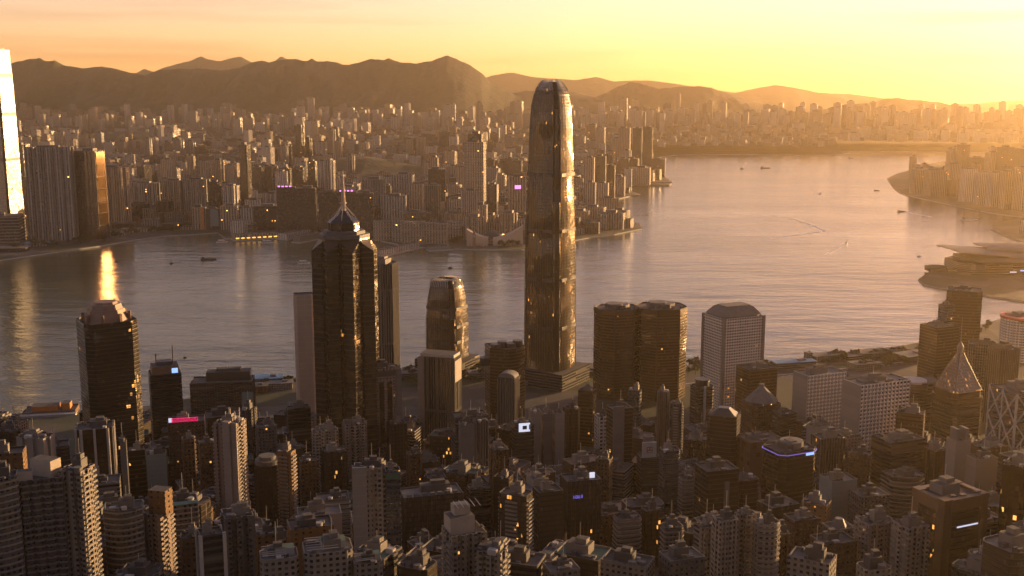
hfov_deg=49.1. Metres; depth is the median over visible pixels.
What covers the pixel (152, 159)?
tower block
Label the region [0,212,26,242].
waterfront podium block
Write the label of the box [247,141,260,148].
tower block
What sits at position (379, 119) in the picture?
tower block
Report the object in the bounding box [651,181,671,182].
shore pavilion
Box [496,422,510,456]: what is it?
office block
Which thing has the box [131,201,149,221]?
tower block
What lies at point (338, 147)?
tower block
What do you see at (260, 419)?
office block
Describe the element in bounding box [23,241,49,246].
waterfront shed
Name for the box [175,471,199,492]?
apartment block
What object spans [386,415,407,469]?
office tower
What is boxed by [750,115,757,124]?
tower block
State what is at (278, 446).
office block
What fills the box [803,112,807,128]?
tower block
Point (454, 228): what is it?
hotel
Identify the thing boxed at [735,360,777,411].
office tower
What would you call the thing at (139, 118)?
tower block
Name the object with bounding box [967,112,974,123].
tower block
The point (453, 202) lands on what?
tower block
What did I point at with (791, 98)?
hills
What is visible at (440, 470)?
office block
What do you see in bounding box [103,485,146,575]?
apartment tower
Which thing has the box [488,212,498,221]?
tower block
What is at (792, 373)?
pavement
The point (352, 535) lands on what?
apartment block
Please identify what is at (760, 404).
office tower
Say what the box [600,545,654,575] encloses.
apartment tower
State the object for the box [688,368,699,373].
lawn
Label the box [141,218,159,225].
waterfront shed
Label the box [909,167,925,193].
apartment tower
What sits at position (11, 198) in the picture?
sunlit supertall
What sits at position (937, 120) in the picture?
tower block
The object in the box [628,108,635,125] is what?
tower block
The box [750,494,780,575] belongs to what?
apartment tower
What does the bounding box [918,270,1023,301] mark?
convention ground
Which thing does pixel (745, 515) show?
apartment tower
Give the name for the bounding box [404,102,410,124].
tower block
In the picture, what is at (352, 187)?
tower block
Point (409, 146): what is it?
tower block
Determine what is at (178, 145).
tower block
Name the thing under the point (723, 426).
office tower
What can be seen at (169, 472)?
office block
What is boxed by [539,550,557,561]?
office block
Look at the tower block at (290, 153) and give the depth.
5294.95 m
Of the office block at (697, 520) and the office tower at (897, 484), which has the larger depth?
the office tower at (897, 484)
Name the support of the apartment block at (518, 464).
on the hillside ground at (61, 431)
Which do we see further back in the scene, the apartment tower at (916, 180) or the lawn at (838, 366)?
the apartment tower at (916, 180)
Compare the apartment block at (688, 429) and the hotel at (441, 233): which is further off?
the hotel at (441, 233)
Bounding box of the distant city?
[16,100,1023,239]
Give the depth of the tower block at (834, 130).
7628.10 m
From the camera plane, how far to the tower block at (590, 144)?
5967.23 m
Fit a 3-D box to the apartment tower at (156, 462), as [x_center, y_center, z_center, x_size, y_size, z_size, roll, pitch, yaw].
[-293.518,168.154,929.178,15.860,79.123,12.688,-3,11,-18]
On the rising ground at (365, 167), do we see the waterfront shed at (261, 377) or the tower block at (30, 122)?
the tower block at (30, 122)
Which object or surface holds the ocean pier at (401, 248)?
in the harbour water
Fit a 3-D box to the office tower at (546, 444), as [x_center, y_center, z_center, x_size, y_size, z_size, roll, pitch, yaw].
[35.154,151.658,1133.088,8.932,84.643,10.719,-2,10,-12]
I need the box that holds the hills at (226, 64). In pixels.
[137,57,285,74]
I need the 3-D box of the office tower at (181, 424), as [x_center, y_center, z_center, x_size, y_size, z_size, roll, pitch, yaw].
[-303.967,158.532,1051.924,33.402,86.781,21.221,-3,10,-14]
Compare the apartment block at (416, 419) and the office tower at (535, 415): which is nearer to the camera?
the office tower at (535, 415)
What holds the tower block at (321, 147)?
on the rising ground at (365, 167)
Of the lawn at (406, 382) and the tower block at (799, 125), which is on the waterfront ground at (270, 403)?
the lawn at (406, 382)
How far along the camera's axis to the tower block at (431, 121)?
7645.60 m
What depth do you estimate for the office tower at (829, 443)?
1001.10 m
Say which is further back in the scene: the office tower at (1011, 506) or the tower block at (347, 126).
the tower block at (347, 126)
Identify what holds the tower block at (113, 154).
on the rising ground at (365, 167)
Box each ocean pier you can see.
[276,229,310,240]
[291,231,319,243]
[377,241,422,256]
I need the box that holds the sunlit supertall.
[0,48,27,236]
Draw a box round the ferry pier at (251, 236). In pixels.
[230,231,277,241]
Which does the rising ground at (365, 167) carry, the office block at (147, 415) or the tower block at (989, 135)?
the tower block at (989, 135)
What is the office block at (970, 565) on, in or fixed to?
on the hillside ground at (61, 431)
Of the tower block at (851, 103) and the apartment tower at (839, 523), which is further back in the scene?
the tower block at (851, 103)
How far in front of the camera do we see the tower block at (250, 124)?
7299.32 m
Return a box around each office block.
[0,416,7,426]
[96,466,121,497]
[97,501,104,533]
[100,536,103,573]
[115,553,163,575]
[143,410,151,432]
[143,419,151,441]
[145,436,168,456]
[145,443,168,491]
[161,427,167,437]
[168,457,170,486]
[189,479,211,527]
[200,486,216,501]
[212,507,230,525]
[247,498,263,575]
[248,453,253,473]
[248,474,255,512]
[258,412,273,422]
[274,402,289,427]
[276,443,283,449]
[277,428,282,442]
[341,489,352,499]
[350,496,352,517]
[354,530,401,575]
[379,453,396,466]
[397,547,436,575]
[400,470,405,487]
[406,419,421,450]
[407,528,431,552]
[421,449,439,475]
[421,527,441,555]
[423,467,444,481]
[424,459,446,474]
[429,427,450,465]
[471,462,488,478]
[482,470,521,484]
[488,521,517,547]
[489,414,496,440]
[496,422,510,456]
[508,544,545,575]
[522,455,554,482]
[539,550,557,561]
[542,534,565,550]
[554,522,611,575]
[612,457,633,500]
[621,492,663,522]
[632,427,653,458]
[632,456,636,496]
[641,415,654,437]
[676,512,693,545]
[693,504,717,549]
[757,490,799,519]
[802,417,832,441]
[924,430,940,446]
[951,539,981,575]
[967,529,990,556]
[970,431,1007,456]
[986,508,997,536]
[988,490,999,512]
[996,449,1023,494]
[1012,517,1023,531]
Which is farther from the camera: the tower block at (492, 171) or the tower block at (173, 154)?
the tower block at (173, 154)
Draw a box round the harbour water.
[0,118,1023,412]
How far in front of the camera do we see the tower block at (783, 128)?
7717.11 m
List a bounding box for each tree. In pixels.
[30,237,37,243]
[110,230,117,239]
[407,374,415,383]
[690,355,699,364]
[691,363,699,374]
[889,352,897,359]
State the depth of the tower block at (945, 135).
7131.91 m
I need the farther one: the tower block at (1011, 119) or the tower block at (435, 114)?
the tower block at (1011, 119)
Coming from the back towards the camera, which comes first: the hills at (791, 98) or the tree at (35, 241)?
the hills at (791, 98)
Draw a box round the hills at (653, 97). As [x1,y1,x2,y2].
[512,82,822,120]
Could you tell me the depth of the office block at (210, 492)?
871.32 m
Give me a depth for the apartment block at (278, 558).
553.23 m
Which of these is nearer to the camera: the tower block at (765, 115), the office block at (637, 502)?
the office block at (637, 502)
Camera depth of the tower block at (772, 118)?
7933.12 m
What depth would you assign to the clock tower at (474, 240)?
2818.54 m
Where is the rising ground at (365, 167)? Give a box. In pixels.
[93,122,1019,177]
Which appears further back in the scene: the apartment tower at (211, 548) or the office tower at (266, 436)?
the office tower at (266, 436)
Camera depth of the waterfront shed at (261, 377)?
1519.00 m
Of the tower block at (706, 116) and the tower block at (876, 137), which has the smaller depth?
the tower block at (876, 137)
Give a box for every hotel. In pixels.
[373,220,391,240]
[392,219,403,241]
[401,221,424,242]
[423,222,435,243]
[435,223,448,243]
[447,221,462,238]
[792,363,846,429]
[840,368,910,450]
[998,310,1023,362]
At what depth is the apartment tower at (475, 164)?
3317.95 m
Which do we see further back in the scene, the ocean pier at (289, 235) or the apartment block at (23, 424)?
the ocean pier at (289, 235)
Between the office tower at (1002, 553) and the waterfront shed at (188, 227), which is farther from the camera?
the waterfront shed at (188, 227)
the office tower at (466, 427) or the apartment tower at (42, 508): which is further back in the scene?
the office tower at (466, 427)
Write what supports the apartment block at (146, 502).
on the hillside ground at (61, 431)
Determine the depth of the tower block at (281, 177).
3883.30 m
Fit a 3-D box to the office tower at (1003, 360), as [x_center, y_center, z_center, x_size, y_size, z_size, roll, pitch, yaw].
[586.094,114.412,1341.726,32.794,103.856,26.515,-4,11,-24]
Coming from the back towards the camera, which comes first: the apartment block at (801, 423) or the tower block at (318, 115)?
the tower block at (318, 115)
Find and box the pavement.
[685,362,901,383]
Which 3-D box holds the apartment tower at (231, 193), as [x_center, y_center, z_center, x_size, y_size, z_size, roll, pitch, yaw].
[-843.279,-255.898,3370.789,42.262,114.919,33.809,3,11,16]
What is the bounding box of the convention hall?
[924,242,1023,274]
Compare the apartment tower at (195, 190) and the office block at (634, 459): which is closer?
the office block at (634, 459)
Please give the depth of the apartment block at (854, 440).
1018.53 m
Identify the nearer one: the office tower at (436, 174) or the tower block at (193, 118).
the office tower at (436, 174)
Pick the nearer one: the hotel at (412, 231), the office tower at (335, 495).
the office tower at (335, 495)
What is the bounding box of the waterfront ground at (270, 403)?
[31,319,1023,422]
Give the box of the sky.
[0,0,1023,103]
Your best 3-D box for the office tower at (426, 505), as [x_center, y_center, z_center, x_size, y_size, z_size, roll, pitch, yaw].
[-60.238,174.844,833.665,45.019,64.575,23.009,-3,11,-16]
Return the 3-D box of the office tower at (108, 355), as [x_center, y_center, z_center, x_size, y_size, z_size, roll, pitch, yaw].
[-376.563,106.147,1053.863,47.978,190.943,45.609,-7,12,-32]
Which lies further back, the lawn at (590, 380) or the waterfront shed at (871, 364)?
the waterfront shed at (871, 364)
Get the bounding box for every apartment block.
[8,407,28,432]
[97,490,118,503]
[100,534,107,575]
[135,485,151,507]
[144,429,148,442]
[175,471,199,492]
[211,501,216,520]
[220,490,256,575]
[259,525,298,575]
[274,520,287,542]
[282,425,286,443]
[302,519,353,575]
[311,411,316,428]
[349,479,351,489]
[350,511,353,556]
[402,407,422,449]
[402,531,428,558]
[423,435,429,450]
[429,554,441,575]
[443,453,480,500]
[489,437,493,444]
[509,456,530,475]
[523,465,554,490]
[547,460,562,476]
[555,465,574,485]
[563,444,597,472]
[587,441,603,455]
[601,500,621,546]
[680,449,703,472]
[682,418,706,459]
[684,429,706,461]
[755,511,762,518]
[758,487,760,499]
[796,413,833,438]
[813,469,827,489]
[837,427,862,473]
[968,433,976,441]
[1008,446,1023,450]
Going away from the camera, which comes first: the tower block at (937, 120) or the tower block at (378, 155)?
the tower block at (378, 155)
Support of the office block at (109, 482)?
on the hillside ground at (61, 431)
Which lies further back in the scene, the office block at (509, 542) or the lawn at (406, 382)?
the lawn at (406, 382)
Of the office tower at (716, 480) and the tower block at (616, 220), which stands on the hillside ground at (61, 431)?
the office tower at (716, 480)
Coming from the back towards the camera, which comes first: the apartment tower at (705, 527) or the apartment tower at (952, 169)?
the apartment tower at (952, 169)
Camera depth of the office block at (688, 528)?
790.21 m
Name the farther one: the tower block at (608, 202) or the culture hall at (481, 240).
the tower block at (608, 202)
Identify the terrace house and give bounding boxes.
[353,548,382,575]
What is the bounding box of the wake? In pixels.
[767,215,825,231]
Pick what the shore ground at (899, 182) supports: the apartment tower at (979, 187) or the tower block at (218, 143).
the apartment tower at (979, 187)
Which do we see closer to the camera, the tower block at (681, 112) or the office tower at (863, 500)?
the office tower at (863, 500)
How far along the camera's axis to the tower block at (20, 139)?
5912.67 m
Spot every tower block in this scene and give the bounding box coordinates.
[16,119,21,135]
[18,135,22,142]
[22,136,31,146]
[25,119,34,130]
[34,105,40,122]
[38,113,45,125]
[46,115,52,129]
[52,113,60,126]
[53,131,64,145]
[62,116,72,126]
[65,129,75,145]
[68,133,79,149]
[69,138,77,150]
[74,115,82,131]
[79,133,87,145]
[80,114,87,129]
[87,137,94,147]
[88,108,95,131]
[90,106,98,128]
[95,131,103,149]
[98,118,104,129]
[99,113,108,129]
[104,141,114,155]
[107,152,123,157]
[108,114,114,129]
[117,140,127,152]
[124,104,130,127]
[124,153,135,163]
[127,139,135,153]
[128,119,135,130]
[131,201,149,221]
[136,111,143,125]
[137,128,148,131]
[137,165,151,181]
[144,137,152,155]
[146,118,154,127]
[148,155,162,164]
[148,164,156,174]
[149,126,157,137]
[149,136,155,154]
[154,124,164,145]
[156,199,173,221]
[161,158,175,177]
[164,150,179,160]
[167,104,173,123]
[172,139,184,154]
[176,167,180,177]
[178,154,188,159]
[180,160,186,179]
[182,103,187,122]
[185,140,195,153]
[187,154,195,176]
[188,110,197,130]
[188,137,200,143]
[195,145,210,153]
[198,154,213,160]
[198,159,210,180]
[203,115,210,129]
[211,158,225,181]
[212,113,221,132]
[212,140,225,147]
[221,130,229,138]
[222,103,231,127]
[223,112,230,128]
[224,163,235,183]
[233,118,241,136]
[240,188,257,198]
[244,129,252,141]
[245,117,254,132]
[245,197,260,205]
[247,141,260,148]
[252,165,264,193]
[255,121,264,131]
[261,146,274,163]
[261,165,272,191]
[262,117,269,130]
[262,191,276,201]
[265,130,272,144]
[273,123,280,134]
[275,170,287,186]
[279,117,288,133]
[279,166,291,185]
[280,143,291,166]
[280,144,288,166]
[291,165,306,186]
[294,124,305,157]
[294,156,307,165]
[295,116,304,124]
[296,105,304,116]
[304,120,310,135]
[305,137,312,160]
[307,97,314,117]
[307,159,317,193]
[311,120,319,138]
[315,108,321,123]
[315,141,327,155]
[317,159,324,187]
[324,153,337,172]
[324,158,335,190]
[328,128,335,153]
[331,117,340,136]
[334,139,342,157]
[336,176,344,188]
[340,184,358,191]
[343,122,351,133]
[343,146,348,151]
[345,139,357,150]
[346,154,354,173]
[346,177,361,190]
[347,107,354,117]
[347,118,356,133]
[352,152,363,156]
[359,112,367,124]
[359,141,368,153]
[361,150,369,156]
[362,121,370,133]
[366,138,374,150]
[370,150,386,156]
[371,134,380,147]
[372,109,377,123]
[373,152,384,157]
[374,205,380,219]
[377,112,382,128]
[378,107,386,118]
[383,145,396,152]
[389,138,403,145]
[391,116,398,128]
[393,153,408,161]
[396,108,401,126]
[403,124,412,133]
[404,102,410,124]
[404,209,429,221]
[406,138,413,153]
[409,154,420,165]
[413,112,419,125]
[416,136,425,155]
[421,111,427,130]
[423,161,428,173]
[426,145,436,153]
[428,117,434,126]
[429,155,438,167]
[431,111,438,129]
[439,131,449,146]
[442,210,461,221]
[443,104,451,121]
[443,121,448,131]
[444,150,456,164]
[445,117,453,126]
[446,182,461,194]
[447,197,460,211]
[449,103,455,120]
[449,135,458,149]
[456,165,463,189]
[459,126,466,140]
[463,213,483,239]
[469,106,474,122]
[476,101,481,122]
[486,111,494,121]
[486,165,499,183]
[487,151,496,158]
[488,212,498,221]
[490,132,497,142]
[491,127,499,142]
[495,159,504,174]
[495,173,506,190]
[496,109,503,122]
[496,141,504,153]
[498,124,506,142]
[500,210,517,234]
[505,157,514,174]
[506,136,515,147]
[511,159,522,175]
[513,114,521,128]
[515,100,522,126]
[575,208,589,218]
[580,115,587,127]
[580,204,605,220]
[585,124,595,139]
[586,140,594,152]
[590,113,598,126]
[595,126,605,147]
[598,101,604,113]
[598,196,618,209]
[598,209,624,229]
[599,112,605,123]
[599,142,605,154]
[608,111,613,126]
[610,207,629,217]
[612,137,617,161]
[616,157,629,173]
[617,111,623,126]
[619,97,627,126]
[622,149,631,157]
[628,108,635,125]
[628,157,639,168]
[632,99,639,106]
[635,110,642,127]
[646,109,653,126]
[659,112,664,132]
[667,110,673,125]
[675,93,680,123]
[678,107,684,123]
[678,125,688,132]
[684,115,690,125]
[686,108,695,126]
[695,102,699,121]
[698,130,708,135]
[702,123,712,134]
[704,112,709,123]
[706,99,712,119]
[713,111,720,125]
[719,102,726,120]
[723,117,730,127]
[729,112,734,125]
[731,126,739,136]
[734,112,740,125]
[737,129,744,135]
[743,111,748,126]
[743,126,756,134]
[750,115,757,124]
[760,108,769,129]
[762,123,770,133]
[768,126,779,136]
[770,111,775,126]
[775,124,787,132]
[778,108,786,124]
[782,114,789,128]
[791,130,800,136]
[792,122,804,131]
[795,110,802,122]
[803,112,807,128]
[810,121,823,128]
[812,111,820,121]
[813,125,826,136]
[823,113,830,125]
[829,127,842,133]
[833,107,841,126]
[846,100,854,122]
[846,107,851,128]
[848,132,860,140]
[855,111,864,126]
[856,126,870,139]
[862,104,870,118]
[869,101,876,119]
[871,134,881,140]
[873,114,879,127]
[877,128,889,139]
[881,107,887,124]
[884,125,896,135]
[888,105,896,124]
[894,111,898,126]
[894,131,907,140]
[898,111,907,126]
[900,124,910,132]
[908,113,916,124]
[908,154,916,177]
[913,130,927,141]
[922,108,931,126]
[930,128,939,138]
[935,110,939,127]
[939,108,947,126]
[941,129,949,141]
[946,123,956,130]
[946,178,956,196]
[951,103,958,115]
[955,106,962,128]
[956,132,968,142]
[960,107,968,128]
[965,128,978,140]
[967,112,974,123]
[972,131,984,142]
[973,104,979,123]
[984,128,998,134]
[985,133,993,138]
[988,107,994,121]
[998,101,1006,118]
[1000,131,1010,142]
[1004,110,1012,128]
[1006,115,1016,126]
[1019,219,1023,232]
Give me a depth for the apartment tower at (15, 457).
691.54 m
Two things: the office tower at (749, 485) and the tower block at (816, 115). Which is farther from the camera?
the tower block at (816, 115)
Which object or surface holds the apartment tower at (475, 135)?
on the peninsula ground at (842, 147)
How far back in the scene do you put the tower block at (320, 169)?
4339.69 m
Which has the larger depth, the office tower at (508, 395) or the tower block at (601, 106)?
the tower block at (601, 106)
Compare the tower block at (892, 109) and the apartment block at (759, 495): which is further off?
the tower block at (892, 109)
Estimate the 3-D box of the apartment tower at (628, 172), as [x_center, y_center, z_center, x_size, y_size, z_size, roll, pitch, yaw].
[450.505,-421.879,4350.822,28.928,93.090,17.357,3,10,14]
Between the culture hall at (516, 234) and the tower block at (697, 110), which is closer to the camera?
the culture hall at (516, 234)
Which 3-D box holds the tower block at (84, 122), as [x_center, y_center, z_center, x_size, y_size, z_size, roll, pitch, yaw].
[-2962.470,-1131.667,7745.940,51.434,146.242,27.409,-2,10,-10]
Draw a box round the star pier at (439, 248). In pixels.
[426,245,452,251]
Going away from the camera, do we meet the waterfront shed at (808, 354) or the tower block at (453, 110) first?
the waterfront shed at (808, 354)
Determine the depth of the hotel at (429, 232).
2888.30 m
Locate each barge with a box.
[201,257,215,259]
[960,209,980,220]
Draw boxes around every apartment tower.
[0,419,20,445]
[0,439,27,469]
[0,460,26,575]
[16,421,56,468]
[17,455,68,575]
[18,142,29,231]
[23,145,79,240]
[58,439,103,575]
[74,148,109,239]
[74,415,117,474]
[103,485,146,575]
[105,165,132,225]
[118,423,129,495]
[131,181,159,205]
[143,485,177,575]
[146,444,167,489]
[159,178,183,212]
[173,472,199,575]
[180,509,196,575]
[181,430,198,491]
[183,177,209,212]
[195,503,227,575]
[198,434,215,491]
[209,180,221,207]
[212,407,249,516]
[223,184,239,207]
[239,142,252,205]
[240,391,257,461]
[255,418,277,457]
[276,437,298,529]
[293,292,315,412]
[311,424,322,492]
[318,419,338,492]
[320,441,348,492]
[341,408,367,480]
[352,443,385,551]
[385,452,401,545]
[406,445,422,486]
[441,498,488,575]
[464,140,485,203]
[468,119,482,141]
[474,539,509,575]
[489,438,508,531]
[493,456,512,537]
[498,470,533,551]
[532,465,562,551]
[542,543,579,575]
[583,156,594,202]
[585,180,595,205]
[594,154,606,188]
[596,181,608,203]
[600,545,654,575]
[606,164,615,197]
[612,498,641,553]
[615,174,625,196]
[618,126,630,157]
[624,167,631,191]
[631,165,650,184]
[633,127,641,164]
[640,488,660,566]
[642,125,652,165]
[651,157,665,176]
[656,384,669,454]
[658,532,704,575]
[659,502,683,550]
[668,398,683,458]
[677,466,694,522]
[698,499,711,575]
[710,495,738,575]
[734,495,756,575]
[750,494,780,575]
[778,519,790,575]
[783,494,818,551]
[787,525,836,575]
[801,483,831,533]
[809,527,857,575]
[821,517,853,537]
[852,505,892,564]
[856,539,891,575]
[889,496,930,575]
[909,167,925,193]
[922,436,945,484]
[923,168,946,196]
[945,162,961,193]
[946,148,956,162]
[956,143,969,167]
[958,167,977,201]
[967,156,984,169]
[972,170,986,204]
[984,151,996,171]
[985,171,999,206]
[995,145,1014,170]
[997,169,1013,209]
[1011,165,1023,210]
[1012,146,1023,170]
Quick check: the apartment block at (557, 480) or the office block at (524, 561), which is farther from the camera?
the apartment block at (557, 480)
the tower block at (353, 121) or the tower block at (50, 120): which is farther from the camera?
the tower block at (50, 120)
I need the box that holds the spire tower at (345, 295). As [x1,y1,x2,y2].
[311,171,378,457]
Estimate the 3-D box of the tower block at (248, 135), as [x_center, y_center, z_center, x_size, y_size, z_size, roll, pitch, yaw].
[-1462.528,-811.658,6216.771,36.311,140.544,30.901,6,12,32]
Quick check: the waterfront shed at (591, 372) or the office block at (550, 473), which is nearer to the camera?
the office block at (550, 473)
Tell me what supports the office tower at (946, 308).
on the waterfront ground at (270, 403)
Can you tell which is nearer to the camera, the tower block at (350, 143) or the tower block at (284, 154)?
the tower block at (284, 154)
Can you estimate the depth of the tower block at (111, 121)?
7870.11 m
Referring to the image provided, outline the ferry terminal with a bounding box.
[20,400,79,417]
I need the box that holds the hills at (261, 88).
[11,55,531,123]
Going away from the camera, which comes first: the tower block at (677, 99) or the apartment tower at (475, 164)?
the apartment tower at (475, 164)
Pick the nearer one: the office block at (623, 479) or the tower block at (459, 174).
the office block at (623, 479)
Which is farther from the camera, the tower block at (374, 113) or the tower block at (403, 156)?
the tower block at (374, 113)
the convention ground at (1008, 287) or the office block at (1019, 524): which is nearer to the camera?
the office block at (1019, 524)
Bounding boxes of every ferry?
[216,239,227,242]
[260,239,273,243]
[297,259,309,263]
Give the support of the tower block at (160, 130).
on the rising ground at (365, 167)
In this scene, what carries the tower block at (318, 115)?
on the rising ground at (365, 167)
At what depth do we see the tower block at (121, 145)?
5716.52 m
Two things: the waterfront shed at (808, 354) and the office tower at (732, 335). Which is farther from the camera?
the waterfront shed at (808, 354)
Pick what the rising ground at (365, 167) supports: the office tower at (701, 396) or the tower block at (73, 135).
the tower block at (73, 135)
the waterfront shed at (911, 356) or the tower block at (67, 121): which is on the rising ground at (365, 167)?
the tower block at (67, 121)
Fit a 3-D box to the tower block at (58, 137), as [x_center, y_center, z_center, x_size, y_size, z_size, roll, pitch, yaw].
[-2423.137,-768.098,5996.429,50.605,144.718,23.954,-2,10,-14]
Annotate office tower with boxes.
[52,426,70,467]
[76,299,144,495]
[79,410,82,421]
[128,430,147,499]
[148,345,182,439]
[167,411,205,492]
[190,366,255,414]
[192,204,206,229]
[205,405,240,437]
[206,207,220,229]
[220,203,238,229]
[241,205,253,221]
[253,203,276,229]
[254,453,279,527]
[255,416,276,456]
[256,509,277,575]
[276,184,295,232]
[286,399,311,455]
[287,512,333,575]
[289,438,303,506]
[295,185,317,231]
[297,497,341,534]
[299,444,318,506]
[316,487,350,539]
[318,189,338,232]
[338,189,356,218]
[356,190,373,238]
[362,176,385,206]
[376,359,401,461]
[377,250,399,365]
[381,193,406,220]
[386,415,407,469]
[391,171,411,211]
[400,478,463,554]
[409,182,423,211]
[417,349,461,438]
[425,183,440,220]
[425,468,446,481]
[428,166,445,205]
[451,400,488,464]
[458,411,474,462]
[461,188,477,220]
[466,471,490,537]
[473,408,488,466]
[474,202,487,233]
[480,339,524,420]
[487,175,498,213]
[497,370,519,427]
[508,174,525,212]
[511,417,533,467]
[529,405,541,464]
[541,406,551,467]
[552,406,564,464]
[560,465,601,544]
[563,399,579,457]
[578,375,596,446]
[593,301,638,401]
[594,406,605,450]
[595,444,612,502]
[606,399,632,462]
[628,382,641,428]
[634,300,687,401]
[636,435,658,496]
[658,439,679,521]
[689,377,713,423]
[693,455,739,522]
[700,302,765,409]
[706,405,740,465]
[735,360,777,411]
[736,426,780,487]
[738,467,758,510]
[740,383,780,432]
[761,430,816,506]
[771,407,797,436]
[806,418,829,443]
[810,424,845,477]
[819,465,856,520]
[847,476,889,524]
[849,444,871,487]
[870,423,925,488]
[880,466,924,519]
[895,395,925,436]
[904,375,937,432]
[910,467,988,575]
[916,320,959,377]
[930,317,982,444]
[937,300,954,323]
[944,425,970,482]
[946,284,982,357]
[964,440,997,491]
[967,337,996,412]
[980,525,1023,575]
[982,340,1020,421]
[985,373,1023,448]
[997,439,1023,533]
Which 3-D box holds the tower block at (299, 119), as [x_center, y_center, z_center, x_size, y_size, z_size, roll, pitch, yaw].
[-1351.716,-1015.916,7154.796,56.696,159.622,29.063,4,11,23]
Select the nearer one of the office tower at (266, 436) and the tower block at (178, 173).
the office tower at (266, 436)
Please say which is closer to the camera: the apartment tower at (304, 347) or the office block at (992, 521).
the office block at (992, 521)
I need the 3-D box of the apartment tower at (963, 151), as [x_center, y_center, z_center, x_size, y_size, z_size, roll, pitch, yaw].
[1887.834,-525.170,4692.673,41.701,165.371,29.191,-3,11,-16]
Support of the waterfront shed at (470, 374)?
on the waterfront ground at (270, 403)
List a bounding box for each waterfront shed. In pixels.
[0,245,30,251]
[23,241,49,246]
[110,231,126,235]
[112,222,136,228]
[121,227,152,231]
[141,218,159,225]
[162,222,182,229]
[179,225,192,229]
[252,373,283,381]
[255,382,268,393]
[268,379,293,389]
[402,368,417,379]
[466,369,484,379]
[589,367,592,375]
[770,358,817,369]
[804,351,812,357]
[812,351,842,362]
[844,352,864,360]
[846,359,881,370]
[859,347,892,358]
[881,346,908,352]
[892,349,917,362]
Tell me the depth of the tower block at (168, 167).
4297.05 m
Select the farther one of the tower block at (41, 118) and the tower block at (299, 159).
the tower block at (41, 118)
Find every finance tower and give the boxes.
[415,275,479,377]
[524,79,589,391]
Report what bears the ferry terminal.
on the harbour water
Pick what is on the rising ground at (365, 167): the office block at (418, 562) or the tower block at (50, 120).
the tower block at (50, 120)
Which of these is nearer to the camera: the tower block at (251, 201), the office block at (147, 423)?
the office block at (147, 423)
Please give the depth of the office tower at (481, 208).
3008.81 m
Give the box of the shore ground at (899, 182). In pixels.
[887,161,1023,242]
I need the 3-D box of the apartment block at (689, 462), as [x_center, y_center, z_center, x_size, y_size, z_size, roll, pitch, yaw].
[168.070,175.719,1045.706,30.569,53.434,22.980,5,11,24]
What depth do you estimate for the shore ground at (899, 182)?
3831.24 m
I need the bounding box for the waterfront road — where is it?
[685,362,917,386]
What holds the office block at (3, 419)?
on the hillside ground at (61, 431)
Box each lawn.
[402,380,417,384]
[579,376,592,384]
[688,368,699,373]
[833,358,897,368]
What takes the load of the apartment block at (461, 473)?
on the hillside ground at (61, 431)
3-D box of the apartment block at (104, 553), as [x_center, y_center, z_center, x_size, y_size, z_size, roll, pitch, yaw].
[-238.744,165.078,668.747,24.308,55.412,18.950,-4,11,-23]
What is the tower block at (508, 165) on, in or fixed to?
on the rising ground at (365, 167)
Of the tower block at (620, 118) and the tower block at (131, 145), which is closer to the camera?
the tower block at (131, 145)
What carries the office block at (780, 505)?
on the hillside ground at (61, 431)
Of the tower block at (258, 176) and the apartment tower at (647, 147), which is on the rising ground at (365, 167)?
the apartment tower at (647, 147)
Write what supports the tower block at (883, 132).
on the rising ground at (365, 167)
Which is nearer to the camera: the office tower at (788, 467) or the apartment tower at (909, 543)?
the apartment tower at (909, 543)
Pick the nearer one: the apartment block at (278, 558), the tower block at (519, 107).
the apartment block at (278, 558)
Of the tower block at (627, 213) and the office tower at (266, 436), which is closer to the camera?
the office tower at (266, 436)
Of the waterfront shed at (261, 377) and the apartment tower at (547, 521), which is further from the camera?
the waterfront shed at (261, 377)
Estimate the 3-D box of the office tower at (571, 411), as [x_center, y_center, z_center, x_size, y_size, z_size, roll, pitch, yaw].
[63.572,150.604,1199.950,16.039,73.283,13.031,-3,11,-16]
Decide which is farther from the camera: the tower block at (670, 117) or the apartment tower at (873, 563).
the tower block at (670, 117)
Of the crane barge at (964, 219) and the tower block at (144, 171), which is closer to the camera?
the crane barge at (964, 219)
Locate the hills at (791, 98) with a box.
[486,73,1023,112]
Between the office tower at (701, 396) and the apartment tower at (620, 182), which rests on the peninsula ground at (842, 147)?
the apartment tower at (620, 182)
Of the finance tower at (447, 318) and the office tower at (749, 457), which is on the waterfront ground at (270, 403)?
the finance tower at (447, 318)
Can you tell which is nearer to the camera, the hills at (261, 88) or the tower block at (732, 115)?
the tower block at (732, 115)
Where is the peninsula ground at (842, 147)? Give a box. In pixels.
[0,140,1023,260]
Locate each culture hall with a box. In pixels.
[467,228,487,246]
[493,225,522,245]
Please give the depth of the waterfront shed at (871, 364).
1600.85 m
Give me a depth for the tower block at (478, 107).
8075.52 m
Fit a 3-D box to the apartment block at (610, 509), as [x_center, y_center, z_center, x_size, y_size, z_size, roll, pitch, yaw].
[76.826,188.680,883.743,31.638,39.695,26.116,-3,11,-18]
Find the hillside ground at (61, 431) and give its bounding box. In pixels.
[11,413,985,575]
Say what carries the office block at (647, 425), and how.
on the hillside ground at (61, 431)
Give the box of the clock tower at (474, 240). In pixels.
[473,230,475,247]
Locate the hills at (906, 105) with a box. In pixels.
[806,98,983,119]
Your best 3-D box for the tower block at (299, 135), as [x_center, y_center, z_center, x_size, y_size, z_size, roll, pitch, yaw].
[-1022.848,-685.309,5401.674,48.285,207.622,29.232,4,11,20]
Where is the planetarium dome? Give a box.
[484,230,503,243]

